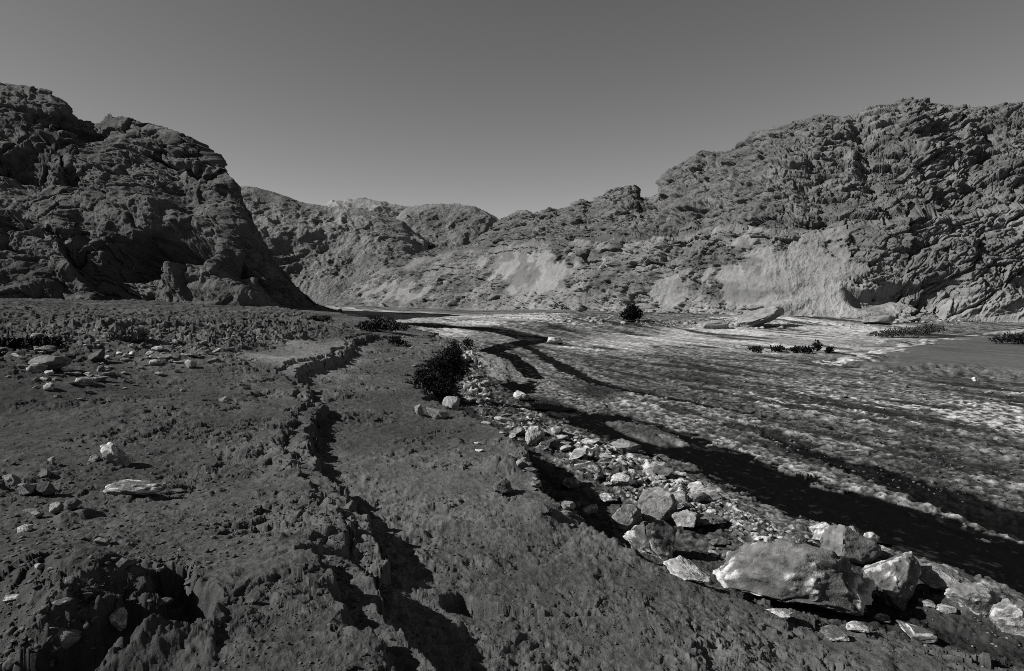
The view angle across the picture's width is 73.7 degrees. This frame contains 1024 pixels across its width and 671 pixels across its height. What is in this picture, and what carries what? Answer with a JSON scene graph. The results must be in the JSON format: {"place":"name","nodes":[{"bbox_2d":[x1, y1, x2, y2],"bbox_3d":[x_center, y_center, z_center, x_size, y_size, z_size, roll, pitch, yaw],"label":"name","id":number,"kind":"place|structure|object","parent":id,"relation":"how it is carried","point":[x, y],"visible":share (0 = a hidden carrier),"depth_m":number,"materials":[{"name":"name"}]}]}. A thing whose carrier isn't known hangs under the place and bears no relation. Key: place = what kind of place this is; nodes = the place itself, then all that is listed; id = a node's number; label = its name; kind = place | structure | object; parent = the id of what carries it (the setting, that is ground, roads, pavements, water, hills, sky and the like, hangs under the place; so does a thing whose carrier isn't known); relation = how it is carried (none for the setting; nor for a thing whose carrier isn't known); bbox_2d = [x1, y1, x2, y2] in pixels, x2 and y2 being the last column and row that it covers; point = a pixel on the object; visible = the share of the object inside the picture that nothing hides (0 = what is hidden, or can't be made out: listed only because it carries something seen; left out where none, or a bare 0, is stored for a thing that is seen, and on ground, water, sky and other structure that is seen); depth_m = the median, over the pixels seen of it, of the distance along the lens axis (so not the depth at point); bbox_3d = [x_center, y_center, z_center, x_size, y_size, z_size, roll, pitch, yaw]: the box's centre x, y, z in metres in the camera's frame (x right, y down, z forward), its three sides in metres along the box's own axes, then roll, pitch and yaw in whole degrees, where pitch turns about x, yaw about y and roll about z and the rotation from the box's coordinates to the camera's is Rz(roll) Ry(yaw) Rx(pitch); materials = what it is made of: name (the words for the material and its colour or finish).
{"place":"outdoors","nodes":[
{"label":"outdoors","id":0,"kind":"place"},
{"bbox_2d":[0,82,342,312],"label":"rocky hill","id":1,"kind":"structure","parent":0,"point":[108,206],"depth_m":86.66,"materials":[{"name":"stone"}]},
{"bbox_2d":[241,186,432,303],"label":"distant hill","id":2,"kind":"structure","parent":0,"point":[324,254],"depth_m":255.03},
{"bbox_2d":[322,197,460,217],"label":"distant hill","id":3,"kind":"structure","parent":0,"point":[385,208],"depth_m":550.41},
{"bbox_2d":[395,203,497,249],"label":"distant hill","id":4,"kind":"structure","parent":0,"point":[441,225],"depth_m":329.22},
{"bbox_2d":[0,298,1023,670],"bbox_3d":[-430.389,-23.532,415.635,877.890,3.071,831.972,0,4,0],"label":"ground","id":5,"kind":"structure","parent":0,"point":[332,364],"depth_m":6.46,"materials":[{"name":"soil"}]},
{"bbox_2d":[2,651,15,670],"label":"stone","id":6,"kind":"object","parent":5,"relation":"on","point":[7,664],"visible":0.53,"depth_m":3.63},
{"bbox_2d":[2,594,18,601],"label":"stone","id":7,"kind":"object","parent":5,"relation":"on","point":[10,597],"visible":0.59,"depth_m":3.96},
{"bbox_2d":[2,474,21,485],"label":"stone","id":8,"kind":"object","parent":5,"relation":"on","point":[12,480],"visible":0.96,"depth_m":6.94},
{"bbox_2d":[17,524,33,532],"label":"stone","id":9,"kind":"object","parent":5,"relation":"on","point":[24,528],"visible":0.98,"depth_m":5.64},
{"bbox_2d":[15,483,36,494],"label":"stone","id":10,"kind":"object","parent":5,"relation":"on","point":[24,488],"visible":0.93,"depth_m":6.65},
{"bbox_2d":[0,334,65,349],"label":"shrub","id":11,"kind":"object","parent":5,"relation":"on","point":[41,341],"visible":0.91,"depth_m":16.81,"materials":[{"name":"black plant"}]},
{"bbox_2d":[23,508,44,517],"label":"stone","id":12,"kind":"object","parent":5,"relation":"on","point":[34,512],"visible":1,"depth_m":6.03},
{"bbox_2d":[26,363,47,372],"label":"stone","id":13,"kind":"object","parent":5,"relation":"on","point":[36,367],"visible":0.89,"depth_m":13.06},
{"bbox_2d":[34,345,55,352],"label":"stone","id":14,"kind":"object","parent":5,"relation":"on","point":[49,348],"visible":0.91,"depth_m":16.53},
{"bbox_2d":[38,468,51,477],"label":"stone","id":15,"kind":"object","parent":5,"relation":"on","point":[45,472],"visible":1,"depth_m":7.30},
{"bbox_2d":[34,481,57,495],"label":"stone","id":16,"kind":"object","parent":5,"relation":"on","point":[46,488],"visible":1,"depth_m":6.70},
{"bbox_2d":[43,382,54,390],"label":"stone","id":17,"kind":"object","parent":5,"relation":"on","point":[50,386],"visible":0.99,"depth_m":11.96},
{"bbox_2d":[28,355,72,369],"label":"stone","id":18,"kind":"object","parent":5,"relation":"on","point":[54,362],"visible":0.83,"depth_m":13.37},
{"bbox_2d":[49,501,63,513],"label":"stone","id":19,"kind":"object","parent":5,"relation":"on","point":[56,507],"visible":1,"depth_m":6.16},
{"bbox_2d":[34,627,81,653],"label":"stone","id":20,"kind":"object","parent":5,"relation":"on","point":[68,638],"visible":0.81,"depth_m":3.75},
{"bbox_2d":[52,597,74,604],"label":"stone","id":21,"kind":"object","parent":5,"relation":"on","point":[65,601],"visible":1,"depth_m":3.80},
{"bbox_2d":[65,576,74,583],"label":"stone","id":22,"kind":"object","parent":5,"relation":"on","point":[69,579],"visible":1,"depth_m":3.95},
{"bbox_2d":[64,498,81,510],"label":"stone","id":23,"kind":"object","parent":5,"relation":"on","point":[71,504],"visible":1,"depth_m":6.15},
{"bbox_2d":[75,377,98,384],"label":"stone","id":24,"kind":"object","parent":5,"relation":"on","point":[85,381],"visible":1,"depth_m":12.57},
{"bbox_2d":[87,585,100,592],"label":"stone","id":25,"kind":"object","parent":5,"relation":"on","point":[94,589],"visible":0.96,"depth_m":4.00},
{"bbox_2d":[88,454,100,461],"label":"stone","id":26,"kind":"object","parent":5,"relation":"on","point":[94,457],"visible":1,"depth_m":8.08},
{"bbox_2d":[88,348,105,361],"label":"stone","id":27,"kind":"object","parent":5,"relation":"on","point":[98,355],"visible":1,"depth_m":15.48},
{"bbox_2d":[90,376,109,380],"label":"stone","id":28,"kind":"object","parent":5,"relation":"on","point":[101,378],"visible":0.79,"depth_m":13.08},
{"bbox_2d":[94,537,110,545],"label":"stone","id":29,"kind":"object","parent":5,"relation":"on","point":[101,541],"visible":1,"depth_m":5.10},
{"bbox_2d":[100,442,131,465],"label":"boulder","id":30,"kind":"object","parent":5,"relation":"on","point":[112,453],"visible":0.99,"depth_m":7.89,"materials":[{"name":"stone"}]},
{"bbox_2d":[109,607,127,630],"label":"stone","id":31,"kind":"object","parent":5,"relation":"on","point":[118,618],"visible":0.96,"depth_m":3.91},
{"bbox_2d":[115,555,136,568],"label":"stone","id":32,"kind":"object","parent":5,"relation":"on","point":[124,562],"visible":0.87,"depth_m":4.22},
{"bbox_2d":[106,326,149,341],"bbox_3d":[-10.485,-0.001,18.633,1.193,0.549,0.748,0,4,0],"label":"shrub","id":33,"kind":"object","parent":5,"relation":"on","point":[139,333],"visible":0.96,"depth_m":18.53,"materials":[{"name":"plant"}]},
{"bbox_2d":[102,479,166,494],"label":"stone","id":34,"kind":"object","parent":5,"relation":"on","point":[135,487],"visible":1,"depth_m":6.78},
{"bbox_2d":[149,359,164,364],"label":"stone","id":35,"kind":"object","parent":5,"relation":"on","point":[155,362],"visible":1,"depth_m":15.54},
{"bbox_2d":[149,354,171,358],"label":"stone","id":36,"kind":"object","parent":5,"relation":"on","point":[159,356],"visible":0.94,"depth_m":16.12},
{"bbox_2d":[159,597,173,605],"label":"stone","id":37,"kind":"object","parent":5,"relation":"on","point":[165,601],"visible":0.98,"depth_m":4.13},
{"bbox_2d":[185,359,196,367],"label":"stone","id":38,"kind":"object","parent":5,"relation":"on","point":[190,363],"visible":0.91,"depth_m":15.67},
{"bbox_2d":[195,346,211,354],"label":"stone","id":39,"kind":"object","parent":5,"relation":"on","point":[204,350],"visible":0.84,"depth_m":17.32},
{"bbox_2d":[308,315,331,321],"bbox_3d":[-11.303,-1.004,40.098,1.423,0.475,1.036,0,4,0],"label":"shrub","id":40,"kind":"object","parent":5,"relation":"on","point":[321,318],"visible":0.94,"depth_m":40.00,"materials":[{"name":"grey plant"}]},
{"bbox_2d":[342,662,356,670],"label":"stone","id":41,"kind":"object","parent":5,"relation":"on","point":[348,666],"visible":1,"depth_m":3.52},
{"bbox_2d":[354,316,401,331],"bbox_3d":[-7.218,-0.603,36.732,2.672,0.963,1.463,0,4,6],"label":"shrub","id":42,"kind":"object","parent":5,"relation":"on","point":[383,323],"visible":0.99,"depth_m":36.42,"materials":[{"name":"grey plant"}]},
{"bbox_2d":[388,335,408,345],"bbox_3d":[-4.747,0.192,28.471,0.871,0.537,0.673,-1,4,-15],"label":"shrub","id":43,"kind":"object","parent":5,"relation":"on","point":[393,340],"visible":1,"depth_m":28.42,"materials":[{"name":"black plant"}]},
{"bbox_2d":[414,404,423,414],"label":"boulder","id":44,"kind":"object","parent":5,"relation":"on","point":[418,410],"visible":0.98,"depth_m":13.47,"materials":[{"name":"stone"}]},
{"bbox_2d":[426,407,448,418],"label":"boulder","id":45,"kind":"object","parent":5,"relation":"on","point":[434,413],"visible":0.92,"depth_m":13.38,"materials":[{"name":"stone"}]},
{"bbox_2d":[410,337,474,396],"bbox_3d":[-2.051,0.898,19.196,2.041,1.778,1.185,0,4,0],"label":"shrub","id":46,"kind":"object","parent":5,"relation":"on","point":[439,366],"visible":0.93,"depth_m":19.14,"materials":[{"name":"black plant"}]},
{"bbox_2d":[442,396,459,409],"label":"boulder","id":47,"kind":"object","parent":5,"relation":"on","point":[452,402],"visible":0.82,"depth_m":14.68,"materials":[{"name":"stone"}]},
{"bbox_2d":[493,478,512,492],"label":"boulder","id":48,"kind":"object","parent":5,"relation":"on","point":[502,485],"visible":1,"depth_m":8.15,"materials":[{"name":"stone"}]},
{"bbox_2d":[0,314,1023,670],"bbox_3d":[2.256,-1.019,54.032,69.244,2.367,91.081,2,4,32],"label":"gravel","id":49,"kind":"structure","parent":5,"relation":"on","point":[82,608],"depth_m":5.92,"materials":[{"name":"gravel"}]},
{"bbox_2d":[531,480,541,486],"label":"stone","id":50,"kind":"object","parent":5,"relation":"on","point":[537,483],"visible":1,"depth_m":8.43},
{"bbox_2d":[537,504,552,514],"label":"boulder","id":51,"kind":"object","parent":5,"relation":"on","point":[544,508],"visible":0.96,"depth_m":7.54,"materials":[{"name":"stone"}]},
{"bbox_2d":[561,501,575,509],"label":"stone","id":52,"kind":"object","parent":5,"relation":"on","point":[568,505],"visible":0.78,"depth_m":7.82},
{"bbox_2d":[319,304,1023,670],"bbox_3d":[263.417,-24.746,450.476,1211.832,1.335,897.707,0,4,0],"label":"riverbed","id":53,"kind":"structure","parent":5,"relation":"on","point":[583,366],"depth_m":18.83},
{"bbox_2d":[494,416,512,421],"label":"stone","id":54,"kind":"object","parent":53,"relation":"on","point":[500,418],"visible":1,"depth_m":16.76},
{"bbox_2d":[509,427,525,435],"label":"boulder","id":55,"kind":"object","parent":53,"relation":"on","point":[519,431],"visible":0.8,"depth_m":15.09,"materials":[{"name":"stone"}]},
{"bbox_2d":[513,390,527,400],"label":"boulder","id":56,"kind":"object","parent":53,"relation":"on","point":[520,395],"visible":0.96,"depth_m":21.27,"materials":[{"name":"stone"}]},
{"bbox_2d":[525,426,544,444],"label":"boulder","id":57,"kind":"object","parent":53,"relation":"on","point":[534,435],"visible":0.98,"depth_m":14.06,"materials":[{"name":"stone"}]},
{"bbox_2d":[540,439,559,448],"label":"boulder","id":58,"kind":"object","parent":53,"relation":"on","point":[552,443],"visible":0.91,"depth_m":13.88,"materials":[{"name":"stone"}]},
{"bbox_2d":[546,337,562,343],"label":"boulder","id":59,"kind":"object","parent":53,"relation":"on","point":[552,340],"visible":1,"depth_m":45.99,"materials":[{"name":"stone"}]},
{"bbox_2d":[547,426,563,434],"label":"stone","id":60,"kind":"object","parent":53,"relation":"on","point":[556,430],"visible":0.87,"depth_m":15.21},
{"bbox_2d":[560,477,579,489],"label":"boulder","id":61,"kind":"object","parent":53,"relation":"on","point":[571,483],"visible":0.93,"depth_m":11.28,"materials":[{"name":"stone"}]},
{"bbox_2d":[569,447,588,459],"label":"stone","id":62,"kind":"object","parent":53,"relation":"on","point":[577,453],"visible":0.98,"depth_m":13.01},
{"bbox_2d":[574,304,587,311],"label":"boulder","id":63,"kind":"object","parent":53,"relation":"on","point":[580,308],"visible":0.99,"depth_m":93.39,"materials":[{"name":"stone"}]},
{"bbox_2d":[574,461,601,474],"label":"boulder","id":64,"kind":"object","parent":53,"relation":"on","point":[591,467],"visible":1,"depth_m":12.00,"materials":[{"name":"stone"}]},
{"bbox_2d":[582,504,597,514],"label":"stone","id":65,"kind":"object","parent":53,"relation":"on","point":[590,509],"visible":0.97,"depth_m":10.08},
{"bbox_2d":[580,438,599,443],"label":"stone","id":66,"kind":"object","parent":53,"relation":"on","point":[588,440],"visible":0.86,"depth_m":14.91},
{"bbox_2d":[598,493,618,501],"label":"boulder","id":67,"kind":"object","parent":53,"relation":"on","point":[606,497],"visible":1,"depth_m":10.68,"materials":[{"name":"stone"}]},
{"bbox_2d":[611,473,634,485],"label":"boulder","id":68,"kind":"object","parent":53,"relation":"on","point":[619,479],"visible":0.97,"depth_m":11.43,"materials":[{"name":"stone"}]},
{"bbox_2d":[607,504,642,531],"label":"boulder","id":69,"kind":"object","parent":53,"relation":"on","point":[625,517],"visible":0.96,"depth_m":9.52,"materials":[{"name":"stone"}]},
{"bbox_2d":[610,438,641,452],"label":"boulder","id":70,"kind":"object","parent":53,"relation":"on","point":[627,446],"visible":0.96,"depth_m":14.11,"materials":[{"name":"stone"}]},
{"bbox_2d":[619,302,643,321],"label":"shrub","id":71,"kind":"object","parent":53,"relation":"on","point":[631,311],"visible":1,"depth_m":67.83,"materials":[{"name":"black plant"}]},
{"bbox_2d":[623,520,676,559],"bbox_3d":[1.712,2.525,8.501,0.666,0.569,0.518,1,4,12],"label":"boulder","id":72,"kind":"object","parent":53,"relation":"on","point":[655,538],"visible":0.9,"depth_m":8.30,"materials":[{"name":"stone"}]},
{"bbox_2d":[637,486,677,520],"bbox_3d":[2.127,2.488,9.931,0.638,0.551,0.454,-22,-2,15],"label":"boulder","id":73,"kind":"object","parent":53,"relation":"on","point":[657,503],"visible":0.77,"depth_m":9.78,"materials":[{"name":"stone"}]},
{"bbox_2d":[642,461,675,475],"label":"stone","id":74,"kind":"object","parent":53,"relation":"on","point":[649,467],"visible":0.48,"depth_m":12.29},
{"bbox_2d":[652,464,673,475],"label":"boulder","id":75,"kind":"object","parent":53,"relation":"on","point":[661,470],"visible":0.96,"depth_m":11.98,"materials":[{"name":"stone"}]},
{"bbox_2d":[673,490,688,503],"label":"stone","id":76,"kind":"object","parent":53,"relation":"on","point":[681,496],"visible":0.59,"depth_m":10.71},
{"bbox_2d":[672,510,696,526],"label":"boulder","id":77,"kind":"object","parent":53,"relation":"on","point":[685,518],"visible":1,"depth_m":9.54,"materials":[{"name":"stone"}]},
{"bbox_2d":[687,481,706,491],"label":"stone","id":78,"kind":"object","parent":53,"relation":"on","point":[695,486],"visible":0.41,"depth_m":11.25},
{"bbox_2d":[688,491,706,501],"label":"stone","id":79,"kind":"object","parent":53,"relation":"on","point":[697,496],"visible":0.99,"depth_m":10.72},
{"bbox_2d":[690,487,722,501],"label":"stone","id":80,"kind":"object","parent":53,"relation":"on","point":[712,494],"visible":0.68,"depth_m":10.83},
{"bbox_2d":[695,512,726,525],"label":"boulder","id":81,"kind":"object","parent":53,"relation":"on","point":[704,518],"visible":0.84,"depth_m":9.71,"materials":[{"name":"stone"}]},
{"bbox_2d":[702,321,728,328],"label":"boulder","id":82,"kind":"object","parent":53,"relation":"on","point":[715,324],"visible":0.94,"depth_m":61.81,"materials":[{"name":"stone"}]},
{"bbox_2d":[708,538,730,545],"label":"boulder","id":83,"kind":"object","parent":53,"relation":"on","point":[720,541],"visible":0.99,"depth_m":9.05,"materials":[{"name":"stone"}]},
{"bbox_2d":[747,345,763,351],"bbox_3d":[14.104,0.761,39.447,0.964,0.466,0.920,0,4,0],"label":"shrub","id":84,"kind":"object","parent":53,"relation":"on","point":[756,348],"visible":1,"depth_m":39.36,"materials":[{"name":"black plant"}]},
{"bbox_2d":[734,305,784,326],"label":"boulder","id":85,"kind":"object","parent":53,"relation":"on","point":[759,317],"visible":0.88,"depth_m":64.00,"materials":[{"name":"stone"}]},
{"bbox_2d":[770,344,786,352],"bbox_3d":[15.466,0.746,39.618,0.978,0.510,0.906,1,4,20],"label":"shrub","id":86,"kind":"object","parent":53,"relation":"on","point":[777,348],"visible":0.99,"depth_m":39.48,"materials":[{"name":"black plant"}]},
{"bbox_2d":[712,539,874,615],"bbox_3d":[2.968,2.476,7.210,1.602,0.717,0.830,5,-2,7],"label":"boulder","id":87,"kind":"object","parent":53,"relation":"on","point":[786,571],"visible":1,"depth_m":6.90,"materials":[{"name":"stone"}]},
{"bbox_2d":[792,533,806,543],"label":"stone","id":88,"kind":"object","parent":53,"relation":"on","point":[799,538],"visible":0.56,"depth_m":8.87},
{"bbox_2d":[797,345,814,352],"bbox_3d":[16.704,0.780,38.772,0.900,0.510,0.832,0,4,0],"label":"shrub","id":89,"kind":"object","parent":53,"relation":"on","point":[805,348],"visible":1,"depth_m":38.70,"materials":[{"name":"black plant"}]},
{"bbox_2d":[811,339,822,350],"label":"shrub","id":90,"kind":"object","parent":53,"relation":"on","point":[818,347],"visible":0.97,"depth_m":40.22,"materials":[{"name":"black plant"}]},
{"bbox_2d":[812,528,823,541],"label":"stone","id":91,"kind":"object","parent":53,"relation":"on","point":[817,534],"visible":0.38,"depth_m":9.20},
{"bbox_2d":[809,522,829,532],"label":"stone","id":92,"kind":"object","parent":53,"relation":"on","point":[822,525],"visible":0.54,"depth_m":9.39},
{"bbox_2d":[819,523,881,564],"bbox_3d":[3.974,2.487,8.133,0.664,0.497,0.568,-1,4,-15],"label":"boulder","id":93,"kind":"object","parent":53,"relation":"on","point":[853,547],"visible":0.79,"depth_m":7.98,"materials":[{"name":"stone"}]},
{"bbox_2d":[863,532,879,540],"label":"stone","id":94,"kind":"object","parent":53,"relation":"on","point":[873,536],"visible":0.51,"depth_m":9.13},
{"bbox_2d":[862,315,894,323],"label":"boulder","id":95,"kind":"object","parent":53,"relation":"on","point":[880,319],"visible":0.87,"depth_m":66.77,"materials":[{"name":"stone"}]},
{"bbox_2d":[873,612,890,622],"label":"stone","id":96,"kind":"object","parent":53,"relation":"on","point":[880,616],"visible":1,"depth_m":6.91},
{"bbox_2d":[862,551,920,610],"bbox_3d":[4.116,2.699,7.348,0.654,0.689,0.433,-1,4,-13],"label":"boulder","id":97,"kind":"object","parent":53,"relation":"on","point":[895,578],"visible":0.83,"depth_m":7.22,"materials":[{"name":"stone"}]},
{"bbox_2d":[866,323,949,337],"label":"shrub","id":98,"kind":"object","parent":53,"relation":"on","point":[926,328],"visible":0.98,"depth_m":52.21,"materials":[{"name":"grey plant"}]},
{"bbox_2d":[896,620,937,642],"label":"stone","id":99,"kind":"object","parent":53,"relation":"on","point":[921,634],"visible":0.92,"depth_m":6.44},
{"bbox_2d":[918,598,936,607],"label":"stone","id":100,"kind":"object","parent":53,"relation":"on","point":[927,603],"visible":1,"depth_m":7.15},
{"bbox_2d":[919,563,966,590],"bbox_3d":[4.689,2.648,7.496,0.517,0.273,0.400,1,4,14],"label":"boulder","id":101,"kind":"object","parent":53,"relation":"on","point":[938,576],"visible":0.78,"depth_m":7.41,"materials":[{"name":"stone"}]},
{"bbox_2d":[936,604,957,613],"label":"stone","id":102,"kind":"object","parent":53,"relation":"on","point":[944,608],"visible":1,"depth_m":7.06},
{"bbox_2d":[944,581,1001,616],"bbox_3d":[4.812,2.752,7.108,0.507,0.367,0.304,1,4,9],"label":"boulder","id":103,"kind":"object","parent":53,"relation":"on","point":[978,598],"visible":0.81,"depth_m":7.00,"materials":[{"name":"stone"}]},
{"bbox_2d":[989,598,1023,636],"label":"boulder","id":104,"kind":"object","parent":53,"relation":"on","point":[1006,615],"visible":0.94,"depth_m":6.67,"materials":[{"name":"stone"}]},
{"bbox_2d":[663,555,710,582],"bbox_3d":[1.753,2.318,6.818,0.485,0.230,0.408,7,10,17],"label":"boulder","id":105,"kind":"object","parent":5,"relation":"on","point":[683,568],"visible":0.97,"depth_m":6.72,"materials":[{"name":"stone"}]},
{"bbox_2d":[766,608,792,617],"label":"stone","id":106,"kind":"object","parent":5,"relation":"on","point":[783,612],"visible":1,"depth_m":6.26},
{"bbox_2d":[820,624,849,641],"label":"stone","id":107,"kind":"object","parent":5,"relation":"on","point":[834,632],"visible":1,"depth_m":5.90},
{"bbox_2d":[846,621,869,632],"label":"stone","id":108,"kind":"object","parent":5,"relation":"on","point":[857,626],"visible":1,"depth_m":6.26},
{"bbox_2d":[0,0,1023,218],"label":"sky","id":109,"kind":"structure","parent":0,"point":[500,108],"materials":[{"name":"grey"}]},
{"bbox_2d":[325,97,1023,322],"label":"rocky hill","id":110,"kind":"structure","parent":0,"point":[903,208],"depth_m":99.03,"materials":[{"name":"stone"}]},
{"bbox_2d":[399,322,1023,594],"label":"stream","id":111,"kind":"structure","parent":0,"point":[950,539],"depth_m":11.38,"materials":[{"name":"liquid"}]},
{"bbox_2d":[831,333,1023,373],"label":"sand flat","id":112,"kind":"structure","parent":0,"point":[978,352],"depth_m":34.89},
{"bbox_2d":[988,332,1023,344],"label":"shrub","id":113,"kind":"object","parent":112,"relation":"on","point":[1017,337],"visible":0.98,"depth_m":42.93,"materials":[{"name":"black plant"}]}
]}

